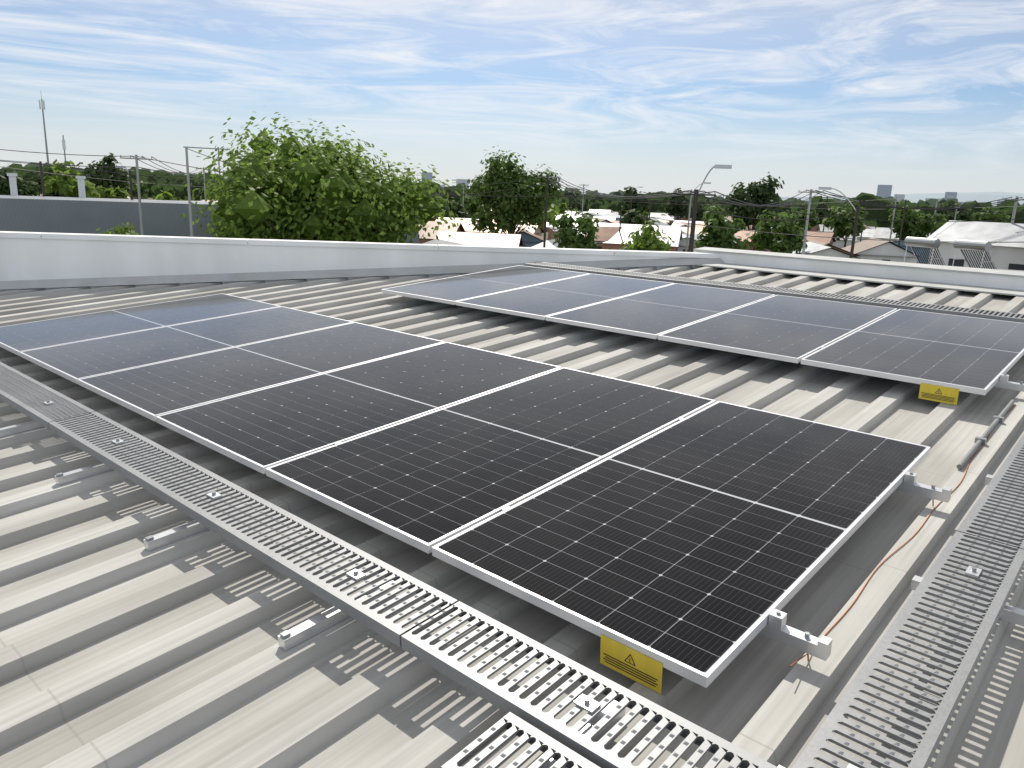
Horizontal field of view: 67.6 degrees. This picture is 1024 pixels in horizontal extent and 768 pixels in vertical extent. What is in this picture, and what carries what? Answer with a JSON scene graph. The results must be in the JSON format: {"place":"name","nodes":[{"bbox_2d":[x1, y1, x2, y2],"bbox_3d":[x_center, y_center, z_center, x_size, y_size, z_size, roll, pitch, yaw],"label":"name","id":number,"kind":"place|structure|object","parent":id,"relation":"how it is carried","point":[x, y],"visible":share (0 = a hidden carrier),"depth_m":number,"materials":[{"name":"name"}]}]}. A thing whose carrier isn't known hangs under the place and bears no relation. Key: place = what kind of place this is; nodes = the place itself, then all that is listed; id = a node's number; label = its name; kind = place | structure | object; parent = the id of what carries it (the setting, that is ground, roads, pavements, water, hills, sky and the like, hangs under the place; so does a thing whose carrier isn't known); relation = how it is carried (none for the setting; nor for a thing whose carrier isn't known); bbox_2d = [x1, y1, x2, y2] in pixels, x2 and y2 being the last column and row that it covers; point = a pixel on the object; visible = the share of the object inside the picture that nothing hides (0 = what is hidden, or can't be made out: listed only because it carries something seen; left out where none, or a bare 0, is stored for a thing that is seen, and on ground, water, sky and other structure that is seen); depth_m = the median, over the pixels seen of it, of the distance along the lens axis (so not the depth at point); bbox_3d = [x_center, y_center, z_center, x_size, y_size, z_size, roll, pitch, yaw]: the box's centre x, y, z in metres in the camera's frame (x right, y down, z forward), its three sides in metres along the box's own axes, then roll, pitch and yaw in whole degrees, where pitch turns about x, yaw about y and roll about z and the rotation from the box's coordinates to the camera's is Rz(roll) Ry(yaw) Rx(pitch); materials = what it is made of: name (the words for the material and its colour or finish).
{"place":"outdoors","nodes":[
{"label":"outdoors","id":0,"kind":"place"},
{"bbox_2d":[39,96,48,162],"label":"cell tower","id":1,"kind":"structure","parent":0,"point":[43,107],"depth_m":352.52,"materials":[{"name":"metal"}]},
{"bbox_2d":[143,197,550,239],"bbox_3d":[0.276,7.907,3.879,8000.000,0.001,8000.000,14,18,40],"label":"ground","id":2,"kind":"structure","parent":0,"point":[542,233],"depth_m":189.12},
{"bbox_2d":[7,173,17,195],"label":"shed post","id":3,"kind":"object","parent":2,"relation":"on","point":[13,184],"visible":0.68,"depth_m":68.57,"materials":[{"name":"white"}]},
{"bbox_2d":[0,165,41,195],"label":"tree","id":4,"kind":"object","parent":2,"relation":"on","point":[25,188],"visible":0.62,"depth_m":121.11,"materials":[{"name":"green plant"}]},
{"bbox_2d":[31,166,67,196],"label":"tree","id":5,"kind":"object","parent":2,"relation":"on","point":[37,179],"visible":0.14,"depth_m":148.13,"materials":[{"name":"green plant"}]},
{"bbox_2d":[40,159,100,197],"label":"tree","id":6,"kind":"object","parent":2,"relation":"on","point":[64,184],"visible":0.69,"depth_m":124.15,"materials":[{"name":"green plant"}]},
{"bbox_2d":[76,176,85,197],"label":"shed post","id":7,"kind":"object","parent":2,"relation":"on","point":[81,186],"visible":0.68,"depth_m":71.25,"materials":[{"name":"white"}]},
{"bbox_2d":[76,153,135,194],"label":"tree","id":8,"kind":"object","parent":2,"relation":"on","point":[109,182],"visible":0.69,"depth_m":178.01,"materials":[{"name":"green plant"}]},
{"bbox_2d":[95,185,129,198],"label":"tree","id":9,"kind":"object","parent":2,"relation":"on","point":[115,193],"visible":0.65,"depth_m":162.69,"materials":[{"name":"green plant"}]},
{"bbox_2d":[96,222,138,234],"bbox_3d":[-27.866,-8.733,55.073,4.968,5.889,5.045,5,14,12],"label":"bush","id":10,"kind":"object","parent":2,"relation":"on","point":[119,229],"visible":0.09,"depth_m":53.77,"materials":[{"name":"green plant"}]},
{"bbox_2d":[120,155,152,234],"bbox_3d":[-25.770,-10.557,53.253,2.001,10.400,0.222,-5,15,-26],"label":"pole","id":11,"kind":"object","parent":2,"relation":"on","point":[136,158],"visible":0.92,"depth_m":52.46,"materials":[{"name":"concrete"}]},
{"bbox_2d":[128,179,148,198],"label":"tree","id":12,"kind":"object","parent":2,"relation":"on","point":[143,189],"visible":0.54,"depth_m":276.05,"materials":[{"name":"green plant"}]},
{"bbox_2d":[155,185,175,198],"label":"tree","id":13,"kind":"object","parent":2,"relation":"on","point":[160,189],"visible":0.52,"depth_m":240.12,"materials":[{"name":"green plant"}]},
{"bbox_2d":[154,191,187,200],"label":"tree","id":14,"kind":"object","parent":2,"relation":"on","point":[161,197],"visible":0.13,"depth_m":115.44,"materials":[{"name":"green plant"}]},
{"bbox_2d":[185,146,192,236],"bbox_3d":[-19.065,-8.563,45.538,0.185,10.700,0.185,-5,15,-26],"label":"pole","id":15,"kind":"object","parent":2,"relation":"on","point":[189,194],"visible":0.35,"depth_m":44.84,"materials":[{"name":"concrete"}]},
{"bbox_2d":[0,195,418,243],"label":"wall","id":16,"kind":"structure","parent":2,"relation":"on","point":[59,214],"depth_m":61.98,"materials":[{"name":"grey concrete"}]},
{"bbox_2d":[209,200,293,237],"bbox_3d":[-19.733,-12.081,62.020,6.292,9.653,9.134,37,37,67],"label":"bush","id":17,"kind":"object","parent":2,"relation":"on","point":[220,228],"visible":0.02,"depth_m":61.00,"materials":[{"name":"green plant"}]},
{"bbox_2d":[180,106,466,242],"bbox_3d":[-15.550,-13.803,59.064,20.004,14.709,22.056,14,18,40],"label":"tree","id":18,"kind":"object","parent":2,"relation":"on","point":[331,190],"visible":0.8,"depth_m":54.26,"materials":[{"name":"green plant"}]},
{"bbox_2d":[0,231,719,291],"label":"parapet wall","id":19,"kind":"structure","parent":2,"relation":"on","point":[35,256],"depth_m":9.70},
{"bbox_2d":[0,258,724,288],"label":"parapet base flashing","id":20,"kind":"object","parent":19,"relation":"attached to","point":[84,282],"visible":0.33,"depth_m":9.88,"materials":[{"name":"grey metal"}]},
{"bbox_2d":[693,247,1023,296],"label":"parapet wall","id":21,"kind":"structure","parent":19,"relation":"attached to","point":[995,281],"depth_m":9.35,"materials":[{"name":"paint"}]},
{"bbox_2d":[437,197,469,217],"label":"tree","id":22,"kind":"object","parent":2,"relation":"on","point":[459,209],"visible":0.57,"depth_m":144.25,"materials":[{"name":"green plant"}]},
{"bbox_2d":[460,195,484,218],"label":"tree","id":23,"kind":"object","parent":2,"relation":"on","point":[471,209],"visible":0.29,"depth_m":160.37,"materials":[{"name":"green plant"}]},
{"bbox_2d":[435,231,522,246],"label":"house","id":24,"kind":"structure","parent":2,"relation":"on","point":[488,239],"depth_m":89.12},
{"bbox_2d":[3,163,1023,227],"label":"tree belt","id":25,"kind":"object","parent":2,"relation":"on","point":[875,215],"visible":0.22,"depth_m":403.45,"materials":[{"name":"green plant"}]},
{"bbox_2d":[465,146,563,233],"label":"tree","id":26,"kind":"object","parent":2,"relation":"on","point":[507,214],"visible":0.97,"depth_m":99.58,"materials":[{"name":"green plant"}]},
{"bbox_2d":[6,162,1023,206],"bbox_3d":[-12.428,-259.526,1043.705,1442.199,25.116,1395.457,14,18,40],"label":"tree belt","id":27,"kind":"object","parent":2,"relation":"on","point":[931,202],"visible":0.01,"depth_m":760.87,"materials":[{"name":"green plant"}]},
{"bbox_2d":[528,203,560,227],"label":"tree","id":28,"kind":"object","parent":2,"relation":"on","point":[551,213],"visible":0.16,"depth_m":132.68,"materials":[{"name":"green plant"}]},
{"bbox_2d":[538,175,556,247],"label":"pole","id":29,"kind":"object","parent":2,"relation":"on","point":[545,223],"visible":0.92,"depth_m":77.91,"materials":[{"name":"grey wood"}]},
{"bbox_2d":[545,176,714,197],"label":"wires","id":30,"kind":"object","parent":29,"relation":"attached to","point":[607,195],"visible":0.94,"depth_m":51.46,"materials":[{"name":"black"}]},
{"bbox_2d":[550,208,599,248],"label":"tree","id":31,"kind":"object","parent":2,"relation":"on","point":[568,236],"visible":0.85,"depth_m":81.78,"materials":[{"name":"green plant"}]},
{"bbox_2d":[618,186,648,220],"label":"tree","id":32,"kind":"object","parent":2,"relation":"on","point":[638,206],"visible":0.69,"depth_m":190.51,"materials":[{"name":"green plant"}]},
{"bbox_2d":[621,209,653,224],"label":"tree","id":33,"kind":"object","parent":2,"relation":"on","point":[633,216],"visible":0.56,"depth_m":144.85,"materials":[{"name":"green plant"}]},
{"bbox_2d":[619,217,674,250],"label":"tree","id":34,"kind":"object","parent":2,"relation":"on","point":[646,240],"visible":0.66,"depth_m":74.52,"materials":[{"name":"green plant"}]},
{"bbox_2d":[664,188,689,218],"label":"tree","id":35,"kind":"object","parent":2,"relation":"on","point":[675,208],"visible":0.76,"depth_m":217.70,"materials":[{"name":"green plant"}]},
{"bbox_2d":[677,234,695,251],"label":"white house","id":36,"kind":"structure","parent":2,"relation":"on","point":[682,246],"depth_m":109.18,"materials":[{"name":"metal"}]},
{"bbox_2d":[684,202,703,220],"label":"tree","id":37,"kind":"object","parent":2,"relation":"on","point":[699,213],"visible":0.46,"depth_m":249.86,"materials":[{"name":"green plant"}]},
{"bbox_2d":[685,182,710,251],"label":"street light","id":38,"kind":"object","parent":2,"relation":"on","point":[689,216],"visible":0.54,"depth_m":100.31,"materials":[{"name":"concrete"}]},
{"bbox_2d":[44,165,684,196],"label":"wire","id":39,"kind":"object","parent":38,"relation":"attached to","point":[429,194],"visible":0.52,"depth_m":86.72,"materials":[{"name":"black"}]},
{"bbox_2d":[676,165,731,251],"bbox_3d":[9.735,-6.160,40.526,2.650,10.560,0.320,5,14,12],"label":"street light","id":40,"kind":"object","parent":2,"relation":"on","point":[693,219],"visible":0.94,"depth_m":39.75,"materials":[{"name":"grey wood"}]},
{"bbox_2d":[699,196,1023,221],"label":"long wire","id":41,"kind":"object","parent":40,"relation":"attached to","point":[862,219],"visible":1,"depth_m":40.62,"materials":[{"name":"black"}]},
{"bbox_2d":[694,206,747,249],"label":"tree","id":42,"kind":"object","parent":2,"relation":"on","point":[717,237],"visible":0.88,"depth_m":83.80,"materials":[{"name":"green plant"}]},
{"bbox_2d":[722,172,784,229],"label":"tree","id":43,"kind":"object","parent":2,"relation":"on","point":[759,194],"visible":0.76,"depth_m":138.14,"materials":[{"name":"green plant"}]},
{"bbox_2d":[746,209,808,253],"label":"tree","id":44,"kind":"object","parent":2,"relation":"on","point":[780,243],"visible":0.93,"depth_m":86.89,"materials":[{"name":"green plant"}]},
{"bbox_2d":[777,209,810,229],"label":"tree","id":45,"kind":"object","parent":2,"relation":"on","point":[801,223],"visible":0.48,"depth_m":182.79,"materials":[{"name":"green plant"}]},
{"bbox_2d":[755,230,835,251],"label":"red house","id":46,"kind":"structure","parent":2,"relation":"on","point":[823,239],"depth_m":135.08,"materials":[{"name":"grey"}]},
{"bbox_2d":[798,189,823,254],"bbox_3d":[24.659,-11.266,64.634,2.002,10.100,0.259,7,15,18],"label":"concrete pole","id":47,"kind":"object","parent":2,"relation":"on","point":[806,229],"visible":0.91,"depth_m":63.88,"materials":[{"name":"concrete"}]},
{"bbox_2d":[690,190,823,206],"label":"wires","id":48,"kind":"object","parent":47,"relation":"attached to","point":[767,205],"visible":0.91,"depth_m":47.77,"materials":[{"name":"black"}]},
{"bbox_2d":[807,190,1023,209],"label":"wires","id":49,"kind":"object","parent":47,"relation":"attached to","point":[943,208],"visible":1,"depth_m":62.40,"materials":[{"name":"black rubber"}]},
{"bbox_2d":[814,202,831,224],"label":"tree","id":50,"kind":"object","parent":2,"relation":"on","point":[822,211],"visible":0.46,"depth_m":268.20,"materials":[{"name":"green plant"}]},
{"bbox_2d":[818,191,829,231],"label":"pole","id":51,"kind":"object","parent":2,"relation":"on","point":[826,209],"visible":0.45,"depth_m":159.64,"materials":[{"name":"brown wood"}]},
{"bbox_2d":[0,169,781,198],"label":"wire","id":52,"kind":"object","parent":51,"relation":"attached to","point":[446,193],"visible":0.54,"depth_m":112.78,"materials":[{"name":"black"}]},
{"bbox_2d":[818,187,859,257],"bbox_3d":[22.893,-8.918,54.870,2.883,10.060,0.320,8,15,23],"label":"pole lamp","id":53,"kind":"object","parent":2,"relation":"on","point":[855,225],"visible":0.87,"depth_m":53.83,"materials":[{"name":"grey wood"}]},
{"bbox_2d":[821,199,866,246],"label":"tree","id":54,"kind":"object","parent":2,"relation":"on","point":[842,227],"visible":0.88,"depth_m":143.22,"materials":[{"name":"green plant"}]},
{"bbox_2d":[855,229,898,242],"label":"house","id":55,"kind":"structure","parent":2,"relation":"on","point":[867,233],"depth_m":171.64,"materials":[{"name":"metal"}]},
{"bbox_2d":[873,227,929,236],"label":"house","id":56,"kind":"structure","parent":2,"relation":"on","point":[879,231],"depth_m":171.49,"materials":[{"name":"metal"}]},
{"bbox_2d":[891,239,929,263],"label":"house","id":57,"kind":"structure","parent":2,"relation":"on","point":[902,245],"depth_m":127.88,"materials":[{"name":"grey"}]},
{"bbox_2d":[887,201,946,239],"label":"tree","id":58,"kind":"object","parent":2,"relation":"on","point":[917,229],"visible":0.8,"depth_m":128.74,"materials":[{"name":"green plant"}]},
{"bbox_2d":[928,198,975,220],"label":"tree","id":59,"kind":"object","parent":2,"relation":"on","point":[960,216],"visible":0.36,"depth_m":159.92,"materials":[{"name":"green plant"}]},
{"bbox_2d":[928,220,1023,270],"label":"house","id":60,"kind":"structure","parent":2,"relation":"on","point":[1009,256],"depth_m":61.52,"materials":[{"name":"metal"}]},
{"bbox_2d":[957,266,1023,271],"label":"neighbour flat roof","id":61,"kind":"structure","parent":2,"relation":"on","point":[1005,269],"depth_m":46.58,"materials":[{"name":"concrete"}]},
{"bbox_2d":[904,237,945,265],"bbox_3d":[23.861,-7.466,43.916,1.737,1.837,1.900,-4,15,-25],"label":"solar water heater","id":62,"kind":"object","parent":61,"relation":"on","point":[926,243],"visible":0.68,"depth_m":43.62,"materials":[{"name":"silver metal"}]},
{"bbox_2d":[952,239,996,269],"bbox_3d":[26.024,-7.093,42.733,1.737,1.837,1.900,-4,15,-22],"label":"solar water heater","id":63,"kind":"object","parent":61,"relation":"on","point":[973,245],"visible":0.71,"depth_m":42.48,"materials":[{"name":"silver metal"}]},
{"bbox_2d":[971,206,1010,222],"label":"tree","id":64,"kind":"object","parent":2,"relation":"on","point":[983,214],"visible":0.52,"depth_m":164.13,"materials":[{"name":"green plant"}]},
{"bbox_2d":[419,221,465,243],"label":"house","id":65,"kind":"structure","parent":0,"point":[458,228],"depth_m":102.69,"materials":[{"name":"white wood"}]},
{"bbox_2d":[423,239,464,244],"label":"grey house","id":66,"kind":"structure","parent":0,"point":[440,241],"depth_m":73.98,"materials":[{"name":"grey"}]},
{"bbox_2d":[0,265,1023,767],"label":"roof ribs","id":67,"kind":"object","parent":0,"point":[122,645],"visible":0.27,"depth_m":2.77,"materials":[{"name":"metal"}]},
{"bbox_2d":[0,277,1023,767],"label":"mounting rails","id":68,"kind":"object","parent":67,"relation":"on","point":[776,627],"visible":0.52,"depth_m":2.62,"materials":[{"name":"silver metal"}]},
{"bbox_2d":[0,362,94,429],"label":"walkway","id":69,"kind":"structure","parent":68,"relation":"on","point":[26,395],"depth_m":4.69,"materials":[{"name":"silver metal"}]},
{"bbox_2d":[0,293,280,355],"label":"panel","id":70,"kind":"object","parent":68,"relation":"on","point":[16,339],"visible":0.99,"depth_m":6.86,"materials":[{"name":"black glass"}]},
{"bbox_2d":[19,306,353,383],"bbox_3d":[-2.567,-0.377,6.268,1.134,0.036,2.278,14,22,40],"label":"panel","id":71,"kind":"object","parent":68,"relation":"on","point":[74,362],"visible":1,"depth_m":6.07,"materials":[{"name":"black glass"}]},
{"bbox_2d":[48,411,457,646],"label":"walkway","id":72,"kind":"structure","parent":68,"relation":"on","point":[157,470],"depth_m":3.03,"materials":[{"name":"silver metal"}]},
{"bbox_2d":[78,322,444,420],"bbox_3d":[-1.705,-0.163,5.531,1.134,0.036,2.278,14,22,40],"label":"panel","id":73,"kind":"object","parent":68,"relation":"on","point":[152,391],"visible":1,"depth_m":5.31,"materials":[{"name":"black glass"}]},
{"bbox_2d":[156,342,560,473],"bbox_3d":[-0.843,0.050,4.794,1.134,0.036,2.278,14,22,40],"label":"panel","id":74,"kind":"object","parent":68,"relation":"on","point":[261,430],"visible":0.98,"depth_m":4.54,"materials":[{"name":"black glass"}]},
{"bbox_2d":[381,265,589,304],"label":"panel","id":75,"kind":"object","parent":68,"relation":"on","point":[451,290],"visible":1,"depth_m":8.58,"materials":[{"name":"black glass"}]},
{"bbox_2d":[265,367,715,553],"bbox_3d":[0.019,0.264,4.056,1.134,0.036,2.278,14,22,40],"label":"panel","id":76,"kind":"object","parent":68,"relation":"on","point":[427,482],"visible":1,"depth_m":3.77,"materials":[{"name":"black glass"}]},
{"bbox_2d":[441,712,599,767],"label":"walkway","id":77,"kind":"structure","parent":68,"relation":"on","point":[562,755],"depth_m":1.90,"materials":[{"name":"silver metal"}]},
{"bbox_2d":[456,274,674,319],"bbox_3d":[0.622,-0.950,8.024,1.134,0.036,2.278,14,22,40],"label":"panel","id":78,"kind":"object","parent":68,"relation":"on","point":[541,301],"visible":1,"depth_m":7.83,"materials":[{"name":"black glass"}]},
{"bbox_2d":[401,601,777,767],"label":"walkway","id":79,"kind":"structure","parent":68,"relation":"on","point":[502,698],"depth_m":2.09,"materials":[{"name":"silver metal"}]},
{"bbox_2d":[546,283,774,338],"bbox_3d":[1.484,-0.736,7.287,1.134,0.036,2.278,14,22,40],"label":"panel","id":80,"kind":"object","parent":68,"relation":"on","point":[653,313],"visible":0.99,"depth_m":7.08,"materials":[{"name":"black glass"}]},
{"bbox_2d":[432,401,930,687],"bbox_3d":[0.881,0.478,3.320,1.134,0.036,2.278,14,22,40],"label":"panel","id":81,"kind":"object","parent":68,"relation":"on","point":[699,547],"visible":1,"depth_m":2.97,"materials":[{"name":"black glass"}]},
{"bbox_2d":[600,634,662,693],"bbox_3d":[0.359,0.849,2.320,0.220,0.104,0.004,14,22,40],"label":"warning label","id":82,"kind":"object","parent":81,"relation":"attached to","point":[636,666],"visible":1,"depth_m":2.32,"materials":[{"name":"yellow plastic"}]},
{"bbox_2d":[658,295,896,362],"bbox_3d":[2.346,-0.522,6.550,1.134,0.036,2.278,14,22,40],"label":"panel","id":83,"kind":"object","parent":68,"relation":"on","point":[788,328],"visible":0.98,"depth_m":6.32,"materials":[{"name":"black glass"}]},
{"bbox_2d":[789,400,1015,666],"bbox_3d":[1.988,0.470,3.527,0.072,0.089,3.450,14,22,40],"label":"earth wire and conduit","id":84,"kind":"object","parent":68,"relation":"on","point":[983,438],"visible":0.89,"depth_m":3.98,"materials":[{"name":"orange metal"}]},
{"bbox_2d":[792,531,1023,767],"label":"walkway","id":85,"kind":"structure","parent":68,"relation":"attached to","point":[931,738],"depth_m":2.20,"materials":[{"name":"silver metal"}]},
{"bbox_2d":[801,309,1023,394],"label":"panel","id":86,"kind":"object","parent":68,"relation":"on","point":[975,355],"visible":1,"depth_m":5.54,"materials":[{"name":"black glass"}]},
{"bbox_2d":[918,383,958,404],"bbox_3d":[2.686,0.062,4.813,0.220,0.104,0.004,14,23,40],"label":"warning label","id":87,"kind":"object","parent":86,"relation":"attached to","point":[942,394],"visible":1,"depth_m":4.81,"materials":[{"name":"yellow plastic"}]},
{"bbox_2d":[957,434,1023,548],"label":"walkway","id":88,"kind":"structure","parent":68,"relation":"attached to","point":[998,507],"depth_m":3.12,"materials":[{"name":"silver metal"}]},
{"bbox_2d":[525,262,1023,322],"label":"walkway","id":89,"kind":"structure","parent":67,"relation":"on","point":[970,312],"depth_m":7.80,"materials":[{"name":"silver metal"}]},
{"bbox_2d":[0,0,1023,197],"label":"sky","id":90,"kind":"structure","parent":0,"point":[851,97],"materials":[{"name":"blue"}]},
{"bbox_2d":[185,174,1023,205],"bbox_3d":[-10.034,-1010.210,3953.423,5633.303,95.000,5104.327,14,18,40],"label":"distant hills","id":91,"kind":"structure","parent":0,"point":[971,196],"depth_m":2692.00,"materials":[{"name":"grey"}]},
{"bbox_2d":[682,227,755,250],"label":"red house","id":92,"kind":"structure","parent":0,"point":[742,234],"depth_m":130.07,"materials":[{"name":"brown wood"}]},
{"bbox_2d":[792,242,859,258],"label":"house","id":93,"kind":"structure","parent":0,"point":[816,249],"depth_m":86.23,"materials":[{"name":"metal"}]},
{"bbox_2d":[639,215,1023,242],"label":"long wire","id":94,"kind":"object","parent":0,"point":[817,236],"visible":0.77,"depth_m":58.37,"materials":[{"name":"black"}]},
{"bbox_2d":[833,235,856,247],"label":"house","id":95,"kind":"structure","parent":0,"point":[839,243],"depth_m":160.96,"materials":[{"name":"metal"}]},
{"bbox_2d":[841,238,920,262],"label":"red house","id":96,"kind":"structure","parent":0,"point":[880,249],"depth_m":102.04,"materials":[{"name":"grey"}]},
{"bbox_2d":[876,185,891,197],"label":"distant tower","id":97,"kind":"structure","parent":0,"point":[883,191],"depth_m":1743.34,"materials":[{"name":"blue"}]},
{"label":"dirt field","id":98,"kind":"structure","parent":0,"visible":0},
{"bbox_2d":[197,167,210,200],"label":"pole","id":99,"kind":"object","parent":98,"relation":"on","point":[204,180],"visible":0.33,"depth_m":107.99,"materials":[{"name":"metal"}]},
{"bbox_2d":[1,160,1018,211],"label":"wire","id":100,"kind":"object","parent":99,"relation":"attached to","point":[426,188],"visible":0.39,"depth_m":123.10,"materials":[{"name":"black"}]},
{"bbox_2d":[453,219,543,236],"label":"house","id":101,"kind":"structure","parent":98,"relation":"on","point":[467,227],"depth_m":115.79,"materials":[{"name":"grey"}]},
{"bbox_2d":[514,229,546,246],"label":"house","id":102,"kind":"structure","parent":98,"relation":"on","point":[529,240],"depth_m":104.87,"materials":[{"name":"grey"}]},
{"bbox_2d":[584,226,622,247],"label":"house","id":103,"kind":"structure","parent":98,"relation":"on","point":[605,233],"depth_m":106.69,"materials":[{"name":"grey"}]},
{"bbox_2d":[574,223,681,251],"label":"zinc house","id":104,"kind":"structure","parent":98,"relation":"on","point":[616,240],"depth_m":105.72,"materials":[{"name":"metal"}]},
{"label":"pole","id":105,"kind":"object","parent":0,"visible":0},
{"bbox_2d":[79,168,955,207],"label":"wire","id":106,"kind":"object","parent":105,"relation":"attached to","point":[592,199],"visible":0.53,"depth_m":140.96,"materials":[{"name":"black"}]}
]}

